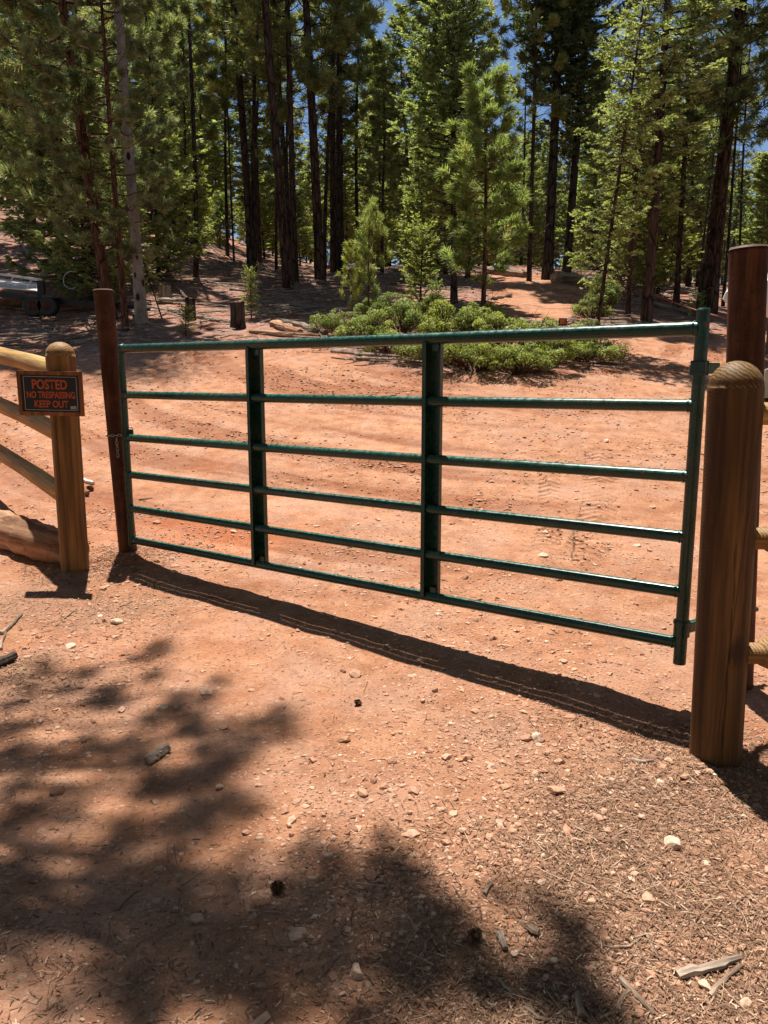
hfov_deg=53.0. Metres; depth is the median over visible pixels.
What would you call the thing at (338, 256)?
pine tree
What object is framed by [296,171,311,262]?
fir tree
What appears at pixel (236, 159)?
fir tree
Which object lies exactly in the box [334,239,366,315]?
pine sapling
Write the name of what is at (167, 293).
tree stump
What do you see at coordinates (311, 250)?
fir sapling
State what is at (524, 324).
shrub
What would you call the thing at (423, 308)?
shrub
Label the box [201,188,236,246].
fir sapling
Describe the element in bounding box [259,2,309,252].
pine tree
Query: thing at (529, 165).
fir tree
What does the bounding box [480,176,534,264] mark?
fir sapling
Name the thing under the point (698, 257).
fir tree
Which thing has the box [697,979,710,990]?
stone
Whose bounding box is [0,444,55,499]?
fence rail
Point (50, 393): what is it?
warning sign
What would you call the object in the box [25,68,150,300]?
spruce tree
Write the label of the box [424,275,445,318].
fir sapling
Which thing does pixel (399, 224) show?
fir sapling
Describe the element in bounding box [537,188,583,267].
fir sapling
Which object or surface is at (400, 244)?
fir sapling
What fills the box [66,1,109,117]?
fir tree
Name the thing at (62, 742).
stone
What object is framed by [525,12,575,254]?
pine tree
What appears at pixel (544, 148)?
pine tree
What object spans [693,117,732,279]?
pine tree
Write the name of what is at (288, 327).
fallen log
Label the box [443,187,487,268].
fir sapling
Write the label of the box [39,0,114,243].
pine tree
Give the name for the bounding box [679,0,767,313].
pine tree
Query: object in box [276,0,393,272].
pine tree
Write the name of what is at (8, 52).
fir tree
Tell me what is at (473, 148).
pine tree
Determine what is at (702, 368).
gate hinge
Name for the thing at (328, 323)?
shrub
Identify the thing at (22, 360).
fence rail
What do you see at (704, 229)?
pine tree
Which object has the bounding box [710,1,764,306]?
pine tree
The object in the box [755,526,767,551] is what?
fence rail
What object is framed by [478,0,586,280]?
pine tree
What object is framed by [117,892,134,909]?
stick
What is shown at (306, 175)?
pine tree
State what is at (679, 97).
pine tree
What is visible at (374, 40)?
fir tree
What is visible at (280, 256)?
fir sapling
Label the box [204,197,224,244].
fir sapling
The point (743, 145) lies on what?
pine tree
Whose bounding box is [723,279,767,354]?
white tarp
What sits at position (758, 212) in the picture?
fir tree
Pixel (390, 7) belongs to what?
sky
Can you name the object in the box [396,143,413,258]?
pine tree
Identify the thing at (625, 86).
pine tree
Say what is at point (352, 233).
fir tree
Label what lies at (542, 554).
stone
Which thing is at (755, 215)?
fir tree
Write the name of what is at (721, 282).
pine tree
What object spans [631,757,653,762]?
stick
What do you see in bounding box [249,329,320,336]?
fallen log
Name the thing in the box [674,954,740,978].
stick
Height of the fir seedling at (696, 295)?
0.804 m
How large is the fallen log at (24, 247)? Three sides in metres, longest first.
5.496 x 0.171 x 0.153 m
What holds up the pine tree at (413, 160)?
on the ground
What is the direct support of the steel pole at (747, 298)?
on the ground
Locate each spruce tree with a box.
[0,0,126,284]
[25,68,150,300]
[115,57,213,281]
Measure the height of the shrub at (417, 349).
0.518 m
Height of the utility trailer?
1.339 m
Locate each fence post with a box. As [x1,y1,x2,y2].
[45,342,89,571]
[689,361,764,768]
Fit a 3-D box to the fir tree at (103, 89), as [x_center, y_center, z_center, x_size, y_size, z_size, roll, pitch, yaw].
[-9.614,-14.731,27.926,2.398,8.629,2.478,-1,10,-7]
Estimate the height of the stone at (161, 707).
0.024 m
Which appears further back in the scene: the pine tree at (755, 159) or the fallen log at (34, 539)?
the pine tree at (755, 159)
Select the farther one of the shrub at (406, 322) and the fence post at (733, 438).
the shrub at (406, 322)
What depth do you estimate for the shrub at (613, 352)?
10.94 m
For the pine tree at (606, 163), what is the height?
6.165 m
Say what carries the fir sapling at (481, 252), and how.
on the ground
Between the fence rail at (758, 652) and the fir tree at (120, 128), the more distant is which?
the fir tree at (120, 128)
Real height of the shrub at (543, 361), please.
0.490 m
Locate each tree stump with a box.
[158,283,171,297]
[185,297,196,319]
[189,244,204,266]
[230,301,245,329]
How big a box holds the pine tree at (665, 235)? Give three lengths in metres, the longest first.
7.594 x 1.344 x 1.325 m
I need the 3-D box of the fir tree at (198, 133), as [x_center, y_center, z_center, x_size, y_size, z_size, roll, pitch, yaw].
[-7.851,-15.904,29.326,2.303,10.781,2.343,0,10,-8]
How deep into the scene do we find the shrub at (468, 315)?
12.17 m
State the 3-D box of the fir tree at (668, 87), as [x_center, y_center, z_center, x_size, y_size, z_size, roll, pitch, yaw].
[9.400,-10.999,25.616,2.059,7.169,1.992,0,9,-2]
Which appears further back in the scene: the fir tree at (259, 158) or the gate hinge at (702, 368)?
the fir tree at (259, 158)
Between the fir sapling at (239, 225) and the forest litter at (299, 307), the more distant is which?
the fir sapling at (239, 225)
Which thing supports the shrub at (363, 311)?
on the ground
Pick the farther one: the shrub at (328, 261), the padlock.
the shrub at (328, 261)
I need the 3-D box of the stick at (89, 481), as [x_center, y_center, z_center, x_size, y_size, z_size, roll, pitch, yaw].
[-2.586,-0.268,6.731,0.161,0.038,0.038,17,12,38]
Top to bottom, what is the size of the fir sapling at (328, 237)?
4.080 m
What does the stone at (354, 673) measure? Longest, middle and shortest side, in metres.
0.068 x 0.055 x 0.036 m
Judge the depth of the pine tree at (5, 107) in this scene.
20.90 m
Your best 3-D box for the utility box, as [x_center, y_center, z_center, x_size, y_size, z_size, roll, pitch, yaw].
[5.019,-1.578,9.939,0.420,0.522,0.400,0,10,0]
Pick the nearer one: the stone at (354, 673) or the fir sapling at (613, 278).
the stone at (354, 673)
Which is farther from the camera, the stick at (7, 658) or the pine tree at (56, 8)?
the pine tree at (56, 8)
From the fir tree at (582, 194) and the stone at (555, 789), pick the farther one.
the fir tree at (582, 194)
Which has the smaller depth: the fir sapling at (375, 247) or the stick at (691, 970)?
the stick at (691, 970)
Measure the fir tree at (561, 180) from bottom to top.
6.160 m
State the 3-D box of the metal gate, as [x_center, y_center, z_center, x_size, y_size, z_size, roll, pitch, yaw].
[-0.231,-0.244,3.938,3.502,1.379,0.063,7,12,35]
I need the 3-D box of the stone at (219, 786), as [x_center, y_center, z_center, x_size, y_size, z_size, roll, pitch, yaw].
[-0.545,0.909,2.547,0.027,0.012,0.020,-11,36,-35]
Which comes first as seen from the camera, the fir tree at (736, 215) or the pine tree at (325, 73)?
the pine tree at (325, 73)
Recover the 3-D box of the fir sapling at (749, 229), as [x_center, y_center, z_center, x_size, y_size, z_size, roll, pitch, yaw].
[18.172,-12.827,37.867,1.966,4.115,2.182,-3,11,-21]
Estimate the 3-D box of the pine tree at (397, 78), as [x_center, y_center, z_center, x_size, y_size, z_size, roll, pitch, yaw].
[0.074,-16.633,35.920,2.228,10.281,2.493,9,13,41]
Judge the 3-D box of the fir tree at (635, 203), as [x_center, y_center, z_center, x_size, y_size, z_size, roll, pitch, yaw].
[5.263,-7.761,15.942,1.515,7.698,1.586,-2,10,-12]
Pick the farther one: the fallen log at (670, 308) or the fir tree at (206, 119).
the fir tree at (206, 119)
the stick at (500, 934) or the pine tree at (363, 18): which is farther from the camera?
the pine tree at (363, 18)
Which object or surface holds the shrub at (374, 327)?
on the ground
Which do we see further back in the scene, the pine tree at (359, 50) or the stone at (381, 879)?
the pine tree at (359, 50)
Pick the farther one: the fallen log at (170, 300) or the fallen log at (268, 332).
the fallen log at (170, 300)
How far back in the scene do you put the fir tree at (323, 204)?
35.52 m
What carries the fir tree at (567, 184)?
on the ground
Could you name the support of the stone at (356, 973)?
on the ground
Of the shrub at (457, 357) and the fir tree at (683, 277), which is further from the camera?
the fir tree at (683, 277)
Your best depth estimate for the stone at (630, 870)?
2.14 m
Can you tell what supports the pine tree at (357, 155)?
on the ground
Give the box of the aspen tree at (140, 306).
[114,1,148,325]
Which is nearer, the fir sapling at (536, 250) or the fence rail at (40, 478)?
the fence rail at (40, 478)
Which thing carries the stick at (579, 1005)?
on the ground
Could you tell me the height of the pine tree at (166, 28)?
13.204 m
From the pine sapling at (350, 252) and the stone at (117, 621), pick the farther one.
the pine sapling at (350, 252)
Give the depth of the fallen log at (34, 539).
4.91 m
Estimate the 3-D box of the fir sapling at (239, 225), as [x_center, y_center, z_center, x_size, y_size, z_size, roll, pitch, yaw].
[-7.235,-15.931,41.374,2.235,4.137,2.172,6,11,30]
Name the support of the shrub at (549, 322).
on the ground
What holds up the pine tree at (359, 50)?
on the ground
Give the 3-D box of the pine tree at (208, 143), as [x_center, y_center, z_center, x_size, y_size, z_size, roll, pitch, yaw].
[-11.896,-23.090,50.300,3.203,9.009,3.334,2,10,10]
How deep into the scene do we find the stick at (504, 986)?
1.75 m
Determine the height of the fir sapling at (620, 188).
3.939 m
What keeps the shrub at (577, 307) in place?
on the ground
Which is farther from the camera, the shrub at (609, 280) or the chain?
the shrub at (609, 280)
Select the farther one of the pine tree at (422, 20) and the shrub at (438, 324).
the pine tree at (422, 20)
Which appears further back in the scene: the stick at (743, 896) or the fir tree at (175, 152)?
the fir tree at (175, 152)
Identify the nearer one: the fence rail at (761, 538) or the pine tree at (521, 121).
the fence rail at (761, 538)
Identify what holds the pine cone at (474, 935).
on the ground
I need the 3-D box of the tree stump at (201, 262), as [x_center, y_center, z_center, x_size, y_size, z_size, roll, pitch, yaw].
[-5.458,-7.454,22.504,0.497,0.725,0.261,0,10,0]
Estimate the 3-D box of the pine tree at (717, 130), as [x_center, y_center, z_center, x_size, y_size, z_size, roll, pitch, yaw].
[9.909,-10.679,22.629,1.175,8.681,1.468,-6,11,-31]
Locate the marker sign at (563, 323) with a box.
[559,318,566,326]
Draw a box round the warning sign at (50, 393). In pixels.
[16,370,84,415]
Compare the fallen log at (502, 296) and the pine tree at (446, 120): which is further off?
the pine tree at (446, 120)
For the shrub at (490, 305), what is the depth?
13.28 m
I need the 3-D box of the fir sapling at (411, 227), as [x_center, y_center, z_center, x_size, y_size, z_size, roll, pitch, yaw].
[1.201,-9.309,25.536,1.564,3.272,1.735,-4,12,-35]
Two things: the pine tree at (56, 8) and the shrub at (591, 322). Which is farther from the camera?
the pine tree at (56, 8)
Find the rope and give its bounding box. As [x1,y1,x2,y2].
[654,295,766,324]
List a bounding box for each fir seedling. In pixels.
[175,303,196,335]
[240,264,260,318]
[685,290,705,320]
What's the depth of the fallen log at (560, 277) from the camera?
20.59 m
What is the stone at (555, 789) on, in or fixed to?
on the ground
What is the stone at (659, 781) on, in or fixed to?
on the ground
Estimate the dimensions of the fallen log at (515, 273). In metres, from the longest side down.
1.842 x 0.320 x 0.307 m
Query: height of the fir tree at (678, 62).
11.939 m
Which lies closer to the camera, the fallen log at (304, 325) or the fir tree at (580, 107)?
the fallen log at (304, 325)
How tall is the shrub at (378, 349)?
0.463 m
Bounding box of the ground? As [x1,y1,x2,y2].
[0,194,767,1023]
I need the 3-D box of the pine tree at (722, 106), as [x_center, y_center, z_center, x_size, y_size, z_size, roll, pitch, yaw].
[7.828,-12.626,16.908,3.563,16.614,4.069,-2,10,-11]
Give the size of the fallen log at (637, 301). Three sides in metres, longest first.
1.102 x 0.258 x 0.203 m
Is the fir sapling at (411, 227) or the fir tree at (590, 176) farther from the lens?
the fir tree at (590, 176)
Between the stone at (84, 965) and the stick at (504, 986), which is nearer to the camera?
the stick at (504, 986)
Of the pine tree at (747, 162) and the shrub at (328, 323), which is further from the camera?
the pine tree at (747, 162)
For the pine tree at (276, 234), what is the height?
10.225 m
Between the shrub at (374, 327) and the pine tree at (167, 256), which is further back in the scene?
the pine tree at (167, 256)
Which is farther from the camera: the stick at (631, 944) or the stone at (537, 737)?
the stone at (537, 737)
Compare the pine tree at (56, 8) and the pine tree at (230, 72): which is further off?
the pine tree at (230, 72)
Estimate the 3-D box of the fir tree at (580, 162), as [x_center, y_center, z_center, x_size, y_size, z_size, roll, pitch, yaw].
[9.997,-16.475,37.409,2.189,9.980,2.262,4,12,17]
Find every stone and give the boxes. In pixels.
[49,786,64,796]
[58,739,68,745]
[66,643,75,648]
[81,963,89,967]
[111,618,122,624]
[118,706,124,712]
[156,704,167,710]
[190,913,204,923]
[215,784,223,788]
[349,669,360,677]
[351,962,362,979]
[376,877,383,881]
[458,828,465,832]
[511,951,517,955]
[531,732,542,742]
[536,824,543,828]
[537,552,548,556]
[546,786,566,793]
[550,957,556,963]
[626,867,636,873]
[656,779,664,785]
[664,835,680,849]
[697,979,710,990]
[740,997,751,1008]
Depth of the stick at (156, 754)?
2.73 m
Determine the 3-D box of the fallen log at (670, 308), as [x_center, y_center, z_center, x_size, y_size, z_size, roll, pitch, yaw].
[6.730,-4.806,18.165,0.142,0.141,1.640,-6,24,-13]
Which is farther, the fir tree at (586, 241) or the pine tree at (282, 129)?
the fir tree at (586, 241)
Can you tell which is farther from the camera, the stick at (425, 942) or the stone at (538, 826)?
the stone at (538, 826)
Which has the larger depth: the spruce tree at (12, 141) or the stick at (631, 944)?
the spruce tree at (12, 141)
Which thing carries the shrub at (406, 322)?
on the ground
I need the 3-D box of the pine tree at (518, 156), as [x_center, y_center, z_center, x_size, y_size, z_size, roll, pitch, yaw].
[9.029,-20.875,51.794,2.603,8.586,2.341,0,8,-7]
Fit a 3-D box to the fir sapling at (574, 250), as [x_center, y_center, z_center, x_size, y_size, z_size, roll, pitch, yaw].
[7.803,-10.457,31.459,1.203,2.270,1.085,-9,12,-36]
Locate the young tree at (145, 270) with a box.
[101,152,168,318]
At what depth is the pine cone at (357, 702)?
3.10 m
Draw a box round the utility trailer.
[0,273,150,316]
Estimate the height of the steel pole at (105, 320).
1.809 m
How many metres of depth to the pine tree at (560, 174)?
41.70 m
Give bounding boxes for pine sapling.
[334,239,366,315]
[352,194,396,303]
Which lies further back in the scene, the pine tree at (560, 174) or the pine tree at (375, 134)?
the pine tree at (560, 174)
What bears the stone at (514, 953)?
on the ground
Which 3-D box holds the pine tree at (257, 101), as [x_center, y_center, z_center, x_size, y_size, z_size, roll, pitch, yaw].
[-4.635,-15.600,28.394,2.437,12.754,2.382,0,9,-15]
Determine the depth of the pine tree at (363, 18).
19.95 m
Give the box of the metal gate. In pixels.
[117,307,710,665]
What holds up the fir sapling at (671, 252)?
on the ground
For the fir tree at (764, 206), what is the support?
on the ground
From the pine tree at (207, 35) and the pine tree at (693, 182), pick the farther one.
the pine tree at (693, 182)
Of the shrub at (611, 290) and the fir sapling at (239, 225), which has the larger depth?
the fir sapling at (239, 225)
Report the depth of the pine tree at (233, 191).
45.52 m
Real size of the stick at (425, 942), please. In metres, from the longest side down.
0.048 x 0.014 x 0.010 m
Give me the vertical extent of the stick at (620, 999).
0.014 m
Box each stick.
[0,613,23,634]
[0,631,6,649]
[0,651,17,665]
[84,478,94,484]
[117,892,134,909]
[144,742,170,763]
[423,935,432,948]
[483,881,493,894]
[496,930,507,949]
[498,979,514,995]
[524,922,539,935]
[524,1005,548,1021]
[573,825,614,847]
[575,991,586,1018]
[603,929,649,947]
[615,989,630,1012]
[618,976,655,1015]
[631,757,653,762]
[644,931,662,962]
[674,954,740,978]
[707,963,743,997]
[734,894,763,916]
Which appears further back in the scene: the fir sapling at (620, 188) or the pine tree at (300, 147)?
the pine tree at (300, 147)
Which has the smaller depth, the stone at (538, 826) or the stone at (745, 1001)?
the stone at (745, 1001)
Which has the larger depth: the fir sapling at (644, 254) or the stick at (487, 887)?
the fir sapling at (644, 254)
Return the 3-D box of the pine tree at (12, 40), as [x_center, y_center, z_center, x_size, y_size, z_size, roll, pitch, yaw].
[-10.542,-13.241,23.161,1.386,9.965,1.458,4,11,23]
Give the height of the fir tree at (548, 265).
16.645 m
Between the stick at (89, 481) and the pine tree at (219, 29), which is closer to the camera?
the stick at (89, 481)
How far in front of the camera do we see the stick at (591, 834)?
2.31 m
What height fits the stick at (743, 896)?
0.010 m
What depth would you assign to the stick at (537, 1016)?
1.67 m
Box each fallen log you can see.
[0,510,89,564]
[10,235,40,268]
[157,297,184,303]
[168,307,216,321]
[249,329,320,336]
[269,320,302,332]
[276,318,328,334]
[359,277,400,284]
[487,266,526,277]
[491,293,511,299]
[550,271,600,285]
[618,297,641,304]
[654,302,690,315]
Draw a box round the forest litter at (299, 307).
[0,203,727,368]
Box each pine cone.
[86,485,93,490]
[270,880,285,894]
[354,699,361,705]
[466,927,482,943]
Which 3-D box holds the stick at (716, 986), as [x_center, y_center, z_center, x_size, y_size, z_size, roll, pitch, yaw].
[0.790,1.081,1.783,0.147,0.016,0.017,-8,13,-39]
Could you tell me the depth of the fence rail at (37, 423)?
5.14 m
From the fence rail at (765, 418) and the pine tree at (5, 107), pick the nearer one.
the fence rail at (765, 418)
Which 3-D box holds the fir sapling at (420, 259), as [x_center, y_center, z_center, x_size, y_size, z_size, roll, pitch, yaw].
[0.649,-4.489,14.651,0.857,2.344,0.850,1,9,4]
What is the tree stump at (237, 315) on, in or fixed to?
on the ground
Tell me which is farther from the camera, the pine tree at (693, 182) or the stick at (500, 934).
the pine tree at (693, 182)
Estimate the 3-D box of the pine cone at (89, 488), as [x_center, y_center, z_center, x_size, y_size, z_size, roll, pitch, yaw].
[-2.486,-0.201,6.516,0.061,0.053,0.054,0,10,0]
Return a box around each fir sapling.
[91,144,124,225]
[168,156,217,243]
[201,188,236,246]
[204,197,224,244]
[232,179,261,241]
[233,174,279,258]
[264,187,274,255]
[274,191,313,265]
[278,244,301,264]
[300,210,313,263]
[327,182,361,266]
[353,214,386,266]
[374,214,402,267]
[386,146,450,284]
[397,183,429,265]
[397,197,420,258]
[398,211,439,316]
[414,163,461,268]
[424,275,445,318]
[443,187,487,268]
[463,185,509,265]
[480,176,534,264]
[508,163,558,265]
[534,215,562,267]
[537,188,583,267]
[559,227,586,270]
[585,202,628,279]
[594,168,642,278]
[609,184,660,287]
[618,147,703,300]
[743,209,758,244]
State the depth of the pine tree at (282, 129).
23.09 m
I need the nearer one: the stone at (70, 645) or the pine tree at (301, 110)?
the stone at (70, 645)
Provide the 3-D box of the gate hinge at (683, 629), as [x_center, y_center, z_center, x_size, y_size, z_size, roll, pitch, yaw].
[1.380,0.440,3.168,0.531,0.065,0.067,-6,11,-30]
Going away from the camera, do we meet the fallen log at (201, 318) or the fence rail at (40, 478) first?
the fence rail at (40, 478)
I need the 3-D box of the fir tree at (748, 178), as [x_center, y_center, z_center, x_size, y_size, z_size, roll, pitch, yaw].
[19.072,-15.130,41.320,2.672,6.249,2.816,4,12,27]
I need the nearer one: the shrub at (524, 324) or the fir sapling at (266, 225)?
the shrub at (524, 324)
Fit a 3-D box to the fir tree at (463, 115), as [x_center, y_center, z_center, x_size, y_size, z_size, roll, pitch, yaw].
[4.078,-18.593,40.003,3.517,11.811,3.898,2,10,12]
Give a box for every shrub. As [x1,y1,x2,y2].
[306,308,371,332]
[326,251,329,267]
[332,307,400,336]
[353,290,402,318]
[358,330,423,357]
[364,295,436,331]
[390,343,477,364]
[407,297,482,332]
[412,293,442,319]
[443,342,525,370]
[451,301,498,345]
[466,342,566,375]
[472,308,548,350]
[480,302,508,329]
[509,324,583,369]
[528,316,565,342]
[533,316,611,358]
[555,340,632,364]
[570,291,613,319]
[581,274,623,311]
[588,279,622,310]
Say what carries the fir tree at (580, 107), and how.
on the ground
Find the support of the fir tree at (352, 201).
on the ground
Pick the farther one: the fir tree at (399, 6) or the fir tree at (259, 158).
the fir tree at (259, 158)
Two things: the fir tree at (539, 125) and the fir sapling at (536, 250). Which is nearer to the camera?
the fir sapling at (536, 250)
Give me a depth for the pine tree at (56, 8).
18.28 m
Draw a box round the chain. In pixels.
[105,434,121,457]
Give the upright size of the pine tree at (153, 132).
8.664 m
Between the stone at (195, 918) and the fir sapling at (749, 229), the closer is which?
the stone at (195, 918)
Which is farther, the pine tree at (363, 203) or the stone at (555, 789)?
the pine tree at (363, 203)
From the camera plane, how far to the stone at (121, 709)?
3.07 m
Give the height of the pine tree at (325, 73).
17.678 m
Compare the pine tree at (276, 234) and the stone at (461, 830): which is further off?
the pine tree at (276, 234)
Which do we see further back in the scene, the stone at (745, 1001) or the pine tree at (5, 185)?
the pine tree at (5, 185)
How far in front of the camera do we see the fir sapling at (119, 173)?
25.34 m
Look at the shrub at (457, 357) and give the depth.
10.37 m
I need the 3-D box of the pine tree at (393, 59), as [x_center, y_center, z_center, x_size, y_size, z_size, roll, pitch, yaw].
[0.752,-12.178,25.637,2.438,8.486,2.658,2,10,12]
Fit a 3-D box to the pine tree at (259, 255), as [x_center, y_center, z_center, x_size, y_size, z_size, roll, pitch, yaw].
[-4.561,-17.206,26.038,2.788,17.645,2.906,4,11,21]
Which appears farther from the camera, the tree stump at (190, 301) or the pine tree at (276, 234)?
the pine tree at (276, 234)
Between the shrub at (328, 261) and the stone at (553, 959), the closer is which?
the stone at (553, 959)
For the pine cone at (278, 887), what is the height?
0.037 m
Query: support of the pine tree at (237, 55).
on the ground
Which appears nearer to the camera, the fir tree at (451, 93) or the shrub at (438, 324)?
the shrub at (438, 324)
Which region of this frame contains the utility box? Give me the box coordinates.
[764,369,767,397]
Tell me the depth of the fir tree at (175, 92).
26.40 m
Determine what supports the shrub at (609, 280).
on the ground
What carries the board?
on the ground
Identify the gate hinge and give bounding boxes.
[673,607,758,637]
[690,360,764,375]
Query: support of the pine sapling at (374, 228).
on the ground
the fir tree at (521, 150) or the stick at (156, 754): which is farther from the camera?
the fir tree at (521, 150)
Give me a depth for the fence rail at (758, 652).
2.66 m
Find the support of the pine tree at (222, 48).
on the ground
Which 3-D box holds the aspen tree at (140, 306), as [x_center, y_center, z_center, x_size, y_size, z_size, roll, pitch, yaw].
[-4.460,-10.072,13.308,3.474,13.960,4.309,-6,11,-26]
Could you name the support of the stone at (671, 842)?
on the ground
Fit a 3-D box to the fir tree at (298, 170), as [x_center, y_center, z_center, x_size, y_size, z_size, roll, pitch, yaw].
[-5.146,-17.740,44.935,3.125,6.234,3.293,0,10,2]
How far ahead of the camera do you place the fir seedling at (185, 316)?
13.38 m
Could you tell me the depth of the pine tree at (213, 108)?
23.34 m
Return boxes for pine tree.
[0,0,102,250]
[0,0,142,280]
[0,0,196,319]
[6,0,190,330]
[9,39,50,235]
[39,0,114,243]
[54,0,98,248]
[62,6,104,159]
[125,11,191,270]
[128,0,230,248]
[155,0,230,277]
[188,0,263,260]
[195,0,248,255]
[195,0,283,267]
[197,89,227,191]
[210,0,294,273]
[215,0,294,262]
[220,162,235,237]
[225,0,321,289]
[225,0,344,282]
[229,4,284,241]
[244,0,382,279]
[253,0,312,255]
[256,0,300,269]
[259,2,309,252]
[260,48,307,238]
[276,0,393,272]
[292,0,386,272]
[296,0,370,277]
[297,141,329,248]
[311,0,373,272]
[329,0,389,268]
[343,109,381,214]
[350,156,376,232]
[353,65,410,274]
[363,37,410,264]
[374,11,438,267]
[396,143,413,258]
[400,96,450,267]
[402,0,476,273]
[417,10,476,261]
[432,58,533,330]
[443,0,509,277]
[471,157,496,267]
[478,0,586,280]
[509,0,541,265]
[515,135,525,190]
[515,144,544,208]
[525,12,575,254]
[528,139,562,266]
[538,125,567,224]
[598,110,640,258]
[604,21,642,209]
[639,22,665,160]
[656,0,767,308]
[656,14,703,294]
[662,100,735,286]
[666,4,715,277]
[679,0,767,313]
[689,31,735,287]
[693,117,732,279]
[696,2,740,276]
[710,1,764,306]
[720,152,747,284]
[725,0,767,245]
[725,48,760,246]
[733,151,767,236]
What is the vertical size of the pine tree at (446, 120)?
12.608 m
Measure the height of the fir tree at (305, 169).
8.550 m
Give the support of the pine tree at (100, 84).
on the ground
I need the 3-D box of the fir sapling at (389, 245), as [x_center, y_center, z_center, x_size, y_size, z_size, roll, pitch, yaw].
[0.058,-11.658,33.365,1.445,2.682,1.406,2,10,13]
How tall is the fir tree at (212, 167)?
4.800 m
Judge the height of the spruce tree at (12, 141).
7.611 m
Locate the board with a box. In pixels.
[0,298,22,306]
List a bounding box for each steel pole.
[93,288,136,552]
[726,244,767,690]
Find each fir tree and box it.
[0,13,43,217]
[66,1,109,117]
[99,1,148,176]
[104,88,150,201]
[118,0,206,230]
[148,1,192,230]
[155,0,207,229]
[174,0,238,232]
[188,114,219,227]
[204,128,230,236]
[212,22,282,248]
[237,111,274,251]
[288,151,309,198]
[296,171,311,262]
[298,153,327,261]
[307,49,366,265]
[319,135,350,252]
[327,151,360,265]
[350,49,404,267]
[352,36,399,262]
[374,116,406,266]
[386,0,522,303]
[390,0,479,269]
[457,36,475,265]
[489,136,513,248]
[495,0,609,279]
[510,135,537,264]
[517,120,558,266]
[517,155,542,255]
[522,0,636,274]
[555,168,566,267]
[557,96,581,234]
[563,65,614,269]
[565,0,680,340]
[568,68,616,270]
[575,194,602,269]
[576,79,605,268]
[579,0,745,322]
[597,0,678,316]
[598,71,693,288]
[639,0,730,307]
[660,73,701,285]
[669,160,724,281]
[673,75,734,287]
[720,169,755,279]
[721,177,748,280]
[729,152,767,248]
[741,117,767,243]
[748,166,767,243]
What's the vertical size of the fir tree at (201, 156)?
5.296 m
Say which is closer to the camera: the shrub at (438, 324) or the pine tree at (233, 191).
the shrub at (438, 324)
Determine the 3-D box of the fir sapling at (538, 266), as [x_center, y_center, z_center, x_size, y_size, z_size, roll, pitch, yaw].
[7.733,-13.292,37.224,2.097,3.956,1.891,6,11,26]
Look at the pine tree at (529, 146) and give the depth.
44.15 m
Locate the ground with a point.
(196, 732)
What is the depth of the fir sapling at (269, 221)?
38.95 m
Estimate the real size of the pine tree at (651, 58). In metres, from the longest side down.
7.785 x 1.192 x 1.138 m
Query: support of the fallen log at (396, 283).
on the ground
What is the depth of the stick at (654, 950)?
1.87 m
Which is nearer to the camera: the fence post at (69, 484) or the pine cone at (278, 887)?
the pine cone at (278, 887)
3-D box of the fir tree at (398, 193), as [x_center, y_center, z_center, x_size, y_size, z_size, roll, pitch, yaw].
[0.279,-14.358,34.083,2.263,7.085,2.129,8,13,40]
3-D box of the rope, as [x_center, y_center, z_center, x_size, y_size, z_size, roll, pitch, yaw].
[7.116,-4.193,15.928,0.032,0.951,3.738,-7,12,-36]
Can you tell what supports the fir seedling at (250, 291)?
on the ground
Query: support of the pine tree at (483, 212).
on the ground
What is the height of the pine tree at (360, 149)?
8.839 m
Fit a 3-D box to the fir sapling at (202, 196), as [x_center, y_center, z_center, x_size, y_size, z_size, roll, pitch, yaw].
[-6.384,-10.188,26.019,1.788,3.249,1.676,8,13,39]
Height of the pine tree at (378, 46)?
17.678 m
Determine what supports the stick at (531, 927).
on the ground
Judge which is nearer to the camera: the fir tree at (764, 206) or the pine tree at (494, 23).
the fir tree at (764, 206)
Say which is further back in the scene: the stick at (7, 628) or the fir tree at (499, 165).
the fir tree at (499, 165)
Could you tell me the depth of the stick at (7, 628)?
3.91 m
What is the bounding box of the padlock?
[127,426,133,433]
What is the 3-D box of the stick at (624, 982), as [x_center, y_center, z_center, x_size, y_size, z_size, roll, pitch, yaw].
[0.570,1.088,1.732,0.016,0.016,0.111,-5,11,-25]
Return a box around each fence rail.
[0,347,45,370]
[0,397,50,438]
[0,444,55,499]
[748,637,767,668]
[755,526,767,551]
[763,402,767,424]
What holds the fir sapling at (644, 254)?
on the ground
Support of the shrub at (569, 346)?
on the ground
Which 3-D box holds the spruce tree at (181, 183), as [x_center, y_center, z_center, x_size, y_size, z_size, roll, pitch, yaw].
[-5.490,-8.077,18.742,2.654,5.530,2.489,-3,10,-14]
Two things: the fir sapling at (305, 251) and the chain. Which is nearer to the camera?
the chain
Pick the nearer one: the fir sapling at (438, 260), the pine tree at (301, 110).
the fir sapling at (438, 260)
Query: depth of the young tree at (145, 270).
14.93 m
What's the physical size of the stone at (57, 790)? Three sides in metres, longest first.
0.051 x 0.038 x 0.032 m
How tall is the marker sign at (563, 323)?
0.338 m
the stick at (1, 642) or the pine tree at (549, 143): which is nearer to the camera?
the stick at (1, 642)
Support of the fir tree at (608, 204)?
on the ground
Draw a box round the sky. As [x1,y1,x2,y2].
[11,0,767,283]
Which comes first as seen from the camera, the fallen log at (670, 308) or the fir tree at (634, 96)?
the fir tree at (634, 96)

